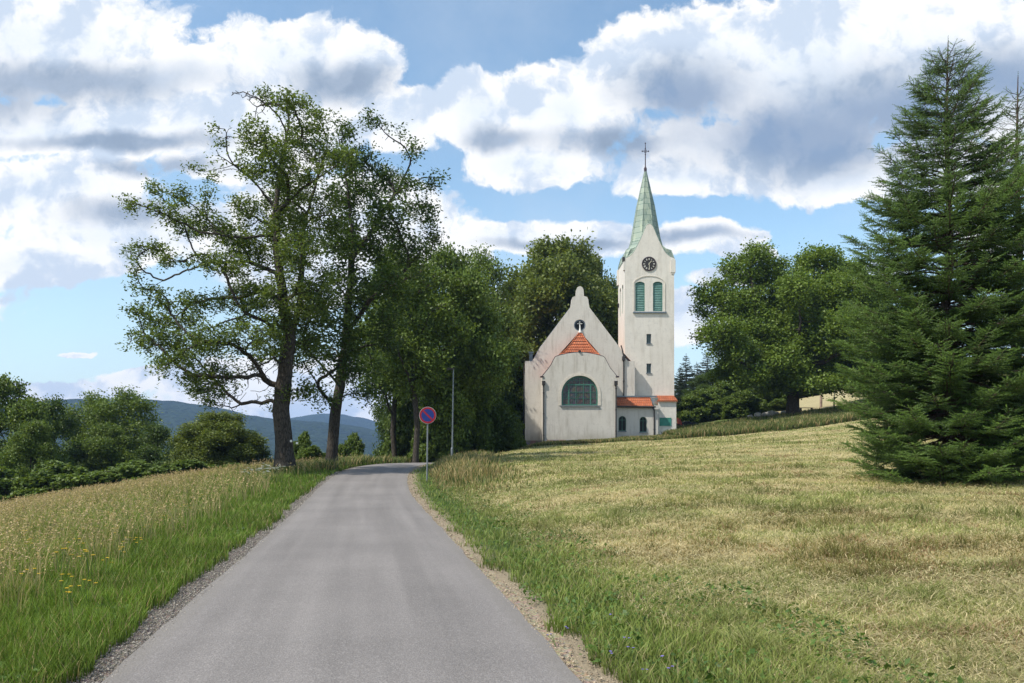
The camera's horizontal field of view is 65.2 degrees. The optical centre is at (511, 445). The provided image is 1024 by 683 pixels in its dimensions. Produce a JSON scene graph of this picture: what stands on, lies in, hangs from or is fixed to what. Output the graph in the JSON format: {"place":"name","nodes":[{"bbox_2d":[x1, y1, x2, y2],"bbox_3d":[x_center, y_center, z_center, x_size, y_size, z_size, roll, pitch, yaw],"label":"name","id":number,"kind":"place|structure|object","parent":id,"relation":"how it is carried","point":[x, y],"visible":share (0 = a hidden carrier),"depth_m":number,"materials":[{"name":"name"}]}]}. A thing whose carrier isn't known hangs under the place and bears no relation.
{"place":"outdoors","nodes":[
{"label":"outdoors","id":0,"kind":"place"},
{"bbox_2d":[0,399,383,458],"bbox_3d":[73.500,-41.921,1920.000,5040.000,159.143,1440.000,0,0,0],"label":"hills","id":1,"kind":"structure","parent":0,"point":[174,414],"depth_m":1773.54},
{"bbox_2d":[290,414,379,430],"bbox_3d":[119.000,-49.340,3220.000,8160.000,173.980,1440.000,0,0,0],"label":"hills","id":2,"kind":"structure","parent":0,"point":[357,421],"depth_m":3128.16,"materials":[{"name":"blue"}]},
{"bbox_2d":[101,463,581,682],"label":"road","id":3,"kind":"structure","parent":0,"point":[367,574],"depth_m":7.76,"materials":[{"name":"grey asphalt"}]},
{"bbox_2d":[0,461,1002,682],"bbox_3d":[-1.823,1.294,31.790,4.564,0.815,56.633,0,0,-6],"label":"verge grass","id":4,"kind":"structure","parent":0,"point":[629,674],"depth_m":7.24,"materials":[{"name":"green plant"}]},
{"bbox_2d":[0,0,1023,420],"label":"sky","id":5,"kind":"structure","parent":0,"point":[762,119],"materials":[{"name":"blue"}]},
{"bbox_2d":[71,359,1023,682],"bbox_3d":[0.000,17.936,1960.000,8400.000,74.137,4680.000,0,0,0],"label":"ground","id":6,"kind":"structure","parent":0,"point":[809,403],"depth_m":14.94,"materials":[{"name":"plant"}]},
{"bbox_2d":[0,410,9,460],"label":"maple tree","id":7,"kind":"object","parent":6,"relation":"on","point":[2,441],"visible":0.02,"depth_m":70.19,"materials":[{"name":"green plant"}]},
{"bbox_2d":[0,466,43,501],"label":"shrub","id":8,"kind":"object","parent":6,"relation":"on","point":[6,479],"visible":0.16,"depth_m":51.78,"materials":[{"name":"green plant"}]},
{"bbox_2d":[0,417,59,487],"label":"maple tree","id":9,"kind":"object","parent":6,"relation":"on","point":[18,446],"visible":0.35,"depth_m":59.46,"materials":[{"name":"green plant"}]},
{"bbox_2d":[19,568,40,582],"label":"yellow wildflower","id":10,"kind":"object","parent":6,"relation":"on","point":[28,577],"visible":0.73,"depth_m":8.62,"materials":[{"name":"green plant"}]},
{"bbox_2d":[0,372,74,468],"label":"maple tree","id":11,"kind":"object","parent":6,"relation":"on","point":[21,410],"visible":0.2,"depth_m":65.34,"materials":[{"name":"green plant"}]},
{"bbox_2d":[6,392,92,469],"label":"maple tree","id":12,"kind":"object","parent":6,"relation":"on","point":[77,453],"visible":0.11,"depth_m":70.19,"materials":[{"name":"green plant"}]},
{"bbox_2d":[6,460,98,500],"bbox_3d":[-30.543,3.175,53.772,6.729,4.524,6.982,0,0,5],"label":"shrub","id":13,"kind":"object","parent":6,"relation":"on","point":[54,475],"visible":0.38,"depth_m":52.58,"materials":[{"name":"green plant"}]},
{"bbox_2d":[56,548,73,578],"bbox_3d":[-5.419,1.518,9.653,0.261,0.583,0.110,0,0,20],"label":"yellow wildflower","id":14,"kind":"object","parent":6,"relation":"on","point":[63,559],"visible":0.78,"depth_m":9.64,"materials":[{"name":"green plant"}]},
{"bbox_2d":[60,574,72,596],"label":"yellow wildflower","id":15,"kind":"object","parent":6,"relation":"on","point":[66,584],"visible":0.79,"depth_m":8.21,"materials":[{"name":"green plant"}]},
{"bbox_2d":[66,586,72,616],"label":"yellow wildflower","id":16,"kind":"object","parent":6,"relation":"on","point":[71,603],"visible":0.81,"depth_m":7.38,"materials":[{"name":"green plant"}]},
{"bbox_2d":[77,549,94,581],"bbox_3d":[-4.916,1.479,9.250,0.250,0.558,0.105,0,0,26],"label":"yellow wildflower","id":17,"kind":"object","parent":6,"relation":"on","point":[87,562],"visible":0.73,"depth_m":9.27,"materials":[{"name":"green plant"}]},
{"bbox_2d":[77,579,97,605],"bbox_3d":[-4.171,1.512,7.866,0.181,0.405,0.076,0,0,-11],"label":"yellow wildflower","id":18,"kind":"object","parent":6,"relation":"on","point":[85,589],"visible":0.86,"depth_m":7.88,"materials":[{"name":"green plant"}]},
{"bbox_2d":[51,386,127,466],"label":"ash tree","id":19,"kind":"object","parent":6,"relation":"on","point":[81,431],"visible":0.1,"depth_m":80.91,"materials":[{"name":"green plant"}]},
{"bbox_2d":[102,557,111,581],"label":"yellow wildflower","id":20,"kind":"object","parent":6,"relation":"on","point":[106,565],"visible":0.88,"depth_m":9.62,"materials":[{"name":"green plant"}]},
{"bbox_2d":[78,421,138,471],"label":"maple tree","id":21,"kind":"object","parent":6,"relation":"on","point":[100,445],"visible":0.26,"depth_m":71.33,"materials":[{"name":"green plant"}]},
{"bbox_2d":[71,384,170,470],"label":"ash tree","id":22,"kind":"object","parent":6,"relation":"on","point":[124,402],"visible":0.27,"depth_m":76.92,"materials":[{"name":"green plant"}]},
{"bbox_2d":[82,459,167,485],"bbox_3d":[-26.974,2.697,56.045,7.240,3.518,6.978,0,0,8],"label":"shrub","id":23,"kind":"object","parent":6,"relation":"on","point":[130,469],"visible":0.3,"depth_m":54.74,"materials":[{"name":"green plant"}]},
{"bbox_2d":[135,537,142,556],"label":"yellow wildflower","id":24,"kind":"object","parent":6,"relation":"on","point":[138,545],"visible":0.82,"depth_m":11.40,"materials":[{"name":"green plant"}]},
{"bbox_2d":[113,421,176,467],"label":"maple tree","id":25,"kind":"object","parent":6,"relation":"on","point":[149,454],"visible":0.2,"depth_m":72.96,"materials":[{"name":"green plant"}]},
{"bbox_2d":[150,440,191,467],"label":"maple tree","id":26,"kind":"object","parent":6,"relation":"on","point":[159,463],"visible":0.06,"depth_m":67.70,"materials":[{"name":"green plant"}]},
{"bbox_2d":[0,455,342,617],"bbox_3d":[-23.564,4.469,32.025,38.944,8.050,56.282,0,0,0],"label":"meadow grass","id":27,"kind":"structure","parent":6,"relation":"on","point":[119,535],"depth_m":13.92,"materials":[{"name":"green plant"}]},
{"bbox_2d":[0,453,352,576],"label":"meadow seed heads","id":28,"kind":"object","parent":6,"relation":"on","point":[30,500],"visible":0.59,"depth_m":19.56,"materials":[{"name":"plant"}]},
{"bbox_2d":[159,459,219,475],"bbox_3d":[-23.150,2.298,58.102,6.666,2.742,6.424,0,0,-31],"label":"shrub","id":29,"kind":"object","parent":6,"relation":"on","point":[185,465],"visible":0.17,"depth_m":57.07,"materials":[{"name":"green plant"}]},
{"bbox_2d":[0,458,403,682],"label":"meadow grass","id":30,"kind":"structure","parent":6,"relation":"on","point":[24,634],"depth_m":10.42,"materials":[{"name":"green plant"}]},
{"bbox_2d":[68,465,364,682],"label":"gravel shoulder","id":31,"kind":"object","parent":6,"relation":"on","point":[121,654],"visible":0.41,"depth_m":7.79},
{"bbox_2d":[61,471,621,682],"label":"loose gravel","id":32,"kind":"structure","parent":31,"relation":"on","point":[228,564],"depth_m":8.52,"materials":[{"name":"grey gravel"}]},
{"bbox_2d":[163,408,271,468],"bbox_3d":[-24.175,0.468,66.123,8.556,7.193,8.180,0,0,-24],"label":"linden tree","id":33,"kind":"object","parent":6,"relation":"on","point":[209,432],"visible":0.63,"depth_m":64.46,"materials":[{"name":"green plant"}]},
{"bbox_2d":[217,463,253,469],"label":"shrub","id":34,"kind":"object","parent":6,"relation":"on","point":[229,464],"visible":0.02,"depth_m":57.56,"materials":[{"name":"green plant"}]},
{"bbox_2d":[112,82,364,465],"bbox_3d":[-13.227,-8.275,37.961,13.090,18.486,7.628,0,0,0],"label":"ash tree","id":35,"kind":"object","parent":6,"relation":"on","point":[286,332],"visible":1,"depth_m":37.09,"materials":[{"name":"green plant"}]},
{"bbox_2d":[219,430,273,464],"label":"maple tree","id":36,"kind":"object","parent":6,"relation":"on","point":[264,456],"visible":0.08,"depth_m":69.81,"materials":[{"name":"green plant"}]},
{"bbox_2d":[293,430,316,459],"bbox_3d":[-15.727,0.735,60.052,2.241,3.823,2.160,0,0,42],"label":"shrub","id":37,"kind":"object","parent":6,"relation":"on","point":[303,441],"visible":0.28,"depth_m":59.56,"materials":[{"name":"green plant"}]},
{"bbox_2d":[296,445,325,461],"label":"shrub","id":38,"kind":"object","parent":6,"relation":"on","point":[312,451],"visible":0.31,"depth_m":51.64,"materials":[{"name":"green plant"}]},
{"bbox_2d":[269,453,410,472],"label":"tall grass","id":39,"kind":"structure","parent":6,"relation":"on","point":[327,464],"depth_m":45.53,"materials":[{"name":"green plant"}]},
{"bbox_2d":[338,432,365,457],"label":"shrub","id":40,"kind":"object","parent":6,"relation":"on","point":[355,445],"visible":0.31,"depth_m":73.30,"materials":[{"name":"green plant"}]},
{"bbox_2d":[292,103,450,461],"bbox_3d":[-8.172,-8.836,43.952,9.500,20.027,9.654,0,0,0],"label":"ash tree","id":41,"kind":"object","parent":6,"relation":"on","point":[386,282],"visible":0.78,"depth_m":43.34,"materials":[{"name":"green plant"}]},
{"bbox_2d":[370,378,391,456],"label":"maple tree","id":42,"kind":"object","parent":6,"relation":"on","point":[382,413],"visible":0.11,"depth_m":85.28,"materials":[{"name":"green plant"}]},
{"bbox_2d":[338,233,444,457],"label":"ash tree","id":43,"kind":"object","parent":6,"relation":"on","point":[385,391],"visible":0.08,"depth_m":75.41,"materials":[{"name":"green plant"}]},
{"bbox_2d":[379,394,421,457],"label":"shrub","id":44,"kind":"object","parent":6,"relation":"on","point":[404,431],"visible":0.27,"depth_m":78.73,"materials":[{"name":"green plant"}]},
{"bbox_2d":[357,252,484,462],"bbox_3d":[-8.110,-6.996,62.078,8.976,17.106,9.604,0,0,-43],"label":"ash tree","id":45,"kind":"object","parent":6,"relation":"on","point":[425,364],"visible":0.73,"depth_m":61.18,"materials":[{"name":"green plant"}]},
{"bbox_2d":[419,407,435,481],"bbox_3d":[-3.477,-0.048,33.015,0.700,3.136,0.094,0,0,-4],"label":"road sign","id":46,"kind":"object","parent":6,"relation":"on","point":[427,415],"visible":0.99,"depth_m":32.98,"materials":[{"name":"blue metal"}]},
{"bbox_2d":[407,420,451,462],"bbox_3d":[-6.646,-0.254,66.050,4.172,5.294,4.021,0,0,18],"label":"shrub","id":47,"kind":"object","parent":6,"relation":"on","point":[434,453],"visible":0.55,"depth_m":64.77,"materials":[{"name":"green plant"}]},
{"bbox_2d":[402,289,465,421],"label":"maple tree","id":48,"kind":"object","parent":6,"relation":"on","point":[409,410],"visible":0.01,"depth_m":78.56,"materials":[{"name":"green plant"}]},
{"bbox_2d":[447,368,453,457],"bbox_3d":[-3.840,-1.861,50.000,0.460,6.022,0.160,0,0,0],"label":"street lamp","id":49,"kind":"object","parent":6,"relation":"on","point":[452,408],"visible":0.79,"depth_m":49.96,"materials":[{"name":"metal"}]},
{"bbox_2d":[407,242,520,454],"bbox_3d":[-4.240,-7.656,66.010,10.036,18.591,8.028,0,0,19],"label":"maple tree","id":50,"kind":"object","parent":6,"relation":"on","point":[478,360],"visible":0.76,"depth_m":64.41,"materials":[{"name":"green plant"}]},
{"bbox_2d":[458,411,497,453],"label":"shrub","id":51,"kind":"object","parent":6,"relation":"on","point":[482,442],"visible":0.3,"depth_m":68.34,"materials":[{"name":"green plant"}]},
{"bbox_2d":[434,280,527,452],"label":"maple tree","id":52,"kind":"object","parent":6,"relation":"on","point":[504,419],"visible":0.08,"depth_m":71.09,"materials":[{"name":"green plant"}]},
{"bbox_2d":[439,236,526,399],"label":"ash tree","id":53,"kind":"object","parent":6,"relation":"on","point":[484,263],"visible":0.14,"depth_m":82.92,"materials":[{"name":"green plant"}]},
{"bbox_2d":[408,464,597,682],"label":"gravel shoulder","id":54,"kind":"object","parent":6,"relation":"on","point":[535,615],"visible":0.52,"depth_m":8.04},
{"bbox_2d":[486,400,526,453],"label":"shrub","id":55,"kind":"object","parent":6,"relation":"on","point":[515,440],"visible":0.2,"depth_m":73.26,"materials":[{"name":"green plant"}]},
{"bbox_2d":[498,391,524,438],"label":"shrub","id":56,"kind":"object","parent":6,"relation":"on","point":[511,399],"visible":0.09,"depth_m":87.23,"materials":[{"name":"green plant"}]},
{"bbox_2d":[493,330,535,404],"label":"maple tree","id":57,"kind":"object","parent":6,"relation":"on","point":[525,350],"visible":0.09,"depth_m":91.33,"materials":[{"name":"green plant"}]},
{"bbox_2d":[428,450,604,503],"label":"tall grass","id":58,"kind":"structure","parent":6,"relation":"on","point":[466,468],"depth_m":33.10,"materials":[{"name":"plant"}]},
{"bbox_2d":[498,227,617,390],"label":"linden tree","id":59,"kind":"object","parent":6,"relation":"on","point":[546,283],"visible":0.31,"depth_m":98.59,"materials":[{"name":"green plant"}]},
{"bbox_2d":[580,249,617,343],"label":"linden tree","id":60,"kind":"object","parent":6,"relation":"on","point":[598,270],"visible":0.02,"depth_m":110.69,"materials":[{"name":"green plant"}]},
{"bbox_2d":[518,433,681,449],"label":"tall grass","id":61,"kind":"structure","parent":6,"relation":"on","point":[626,438],"depth_m":72.03,"materials":[{"name":"green plant"}]},
{"bbox_2d":[523,142,677,445],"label":"church","id":62,"kind":"structure","parent":6,"relation":"on","point":[586,375],"depth_m":82.00,"materials":[{"name":"paint"}]},
{"bbox_2d":[674,367,685,401],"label":"spruce tree","id":63,"kind":"object","parent":6,"relation":"on","point":[676,382],"visible":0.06,"depth_m":155.54,"materials":[{"name":"green plant"}]},
{"bbox_2d":[674,353,694,404],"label":"spruce tree","id":64,"kind":"object","parent":6,"relation":"on","point":[683,385],"visible":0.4,"depth_m":139.68,"materials":[{"name":"green plant"}]},
{"bbox_2d":[687,364,702,389],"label":"spruce tree","id":65,"kind":"object","parent":6,"relation":"on","point":[691,387],"visible":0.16,"depth_m":137.81,"materials":[{"name":"green plant"}]},
{"bbox_2d":[678,375,713,402],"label":"maple tree","id":66,"kind":"object","parent":6,"relation":"on","point":[705,384],"visible":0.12,"depth_m":115.45,"materials":[{"name":"green plant"}]},
{"bbox_2d":[676,388,724,422],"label":"shrub","id":67,"kind":"object","parent":6,"relation":"on","point":[699,405],"visible":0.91,"depth_m":102.04,"materials":[{"name":"green plant"}]},
{"bbox_2d":[696,352,714,384],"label":"spruce tree","id":68,"kind":"object","parent":6,"relation":"on","point":[707,363],"visible":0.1,"depth_m":145.66,"materials":[{"name":"green plant"}]},
{"bbox_2d":[707,380,739,410],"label":"shrub","id":69,"kind":"object","parent":6,"relation":"on","point":[721,388],"visible":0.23,"depth_m":106.70,"materials":[{"name":"green plant"}]},
{"bbox_2d":[697,364,756,389],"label":"maple tree","id":70,"kind":"object","parent":6,"relation":"on","point":[710,379],"visible":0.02,"depth_m":116.24,"materials":[{"name":"green plant"}]},
{"bbox_2d":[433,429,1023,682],"bbox_3d":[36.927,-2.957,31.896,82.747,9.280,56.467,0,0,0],"label":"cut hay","id":71,"kind":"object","parent":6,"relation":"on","point":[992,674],"visible":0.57,"depth_m":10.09,"materials":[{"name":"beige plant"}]},
{"bbox_2d":[720,388,772,418],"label":"shrub","id":72,"kind":"object","parent":6,"relation":"on","point":[739,404],"visible":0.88,"depth_m":98.80,"materials":[{"name":"green plant"}]},
{"bbox_2d":[757,389,786,411],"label":"shrub","id":73,"kind":"object","parent":6,"relation":"on","point":[779,403],"visible":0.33,"depth_m":102.50,"materials":[{"name":"green plant"}]},
{"bbox_2d":[768,410,775,415],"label":"rock","id":74,"kind":"object","parent":6,"relation":"on","point":[771,413],"visible":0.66,"depth_m":87.62,"materials":[{"name":"grey stone"}]},
{"bbox_2d":[686,236,890,415],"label":"maple tree","id":75,"kind":"object","parent":6,"relation":"on","point":[785,329],"visible":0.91,"depth_m":82.68,"materials":[{"name":"green plant"}]},
{"bbox_2d":[661,397,939,437],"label":"tall grass","id":76,"kind":"structure","parent":6,"relation":"on","point":[808,418],"depth_m":72.88,"materials":[{"name":"green plant"}]},
{"bbox_2d":[800,390,828,395],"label":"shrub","id":77,"kind":"object","parent":6,"relation":"on","point":[811,394],"visible":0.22,"depth_m":120.16,"materials":[{"name":"green plant"}]},
{"bbox_2d":[834,290,914,400],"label":"maple tree","id":78,"kind":"object","parent":6,"relation":"on","point":[880,359],"visible":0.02,"depth_m":94.45,"materials":[{"name":"green plant"}]},
{"bbox_2d":[826,35,1023,484],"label":"spruce tree","id":79,"kind":"object","parent":6,"relation":"on","point":[908,422],"visible":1,"depth_m":20.54,"materials":[{"name":"green plant"}]},
{"bbox_2d":[923,78,1023,471],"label":"spruce tree","id":80,"kind":"object","parent":6,"relation":"on","point":[1016,114],"visible":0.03,"depth_m":24.44,"materials":[{"name":"green plant"}]},
{"bbox_2d":[676,418,698,425],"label":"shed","id":81,"kind":"structure","parent":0,"point":[679,422],"depth_m":91.90,"materials":[{"name":"brown wood"}]}
]}

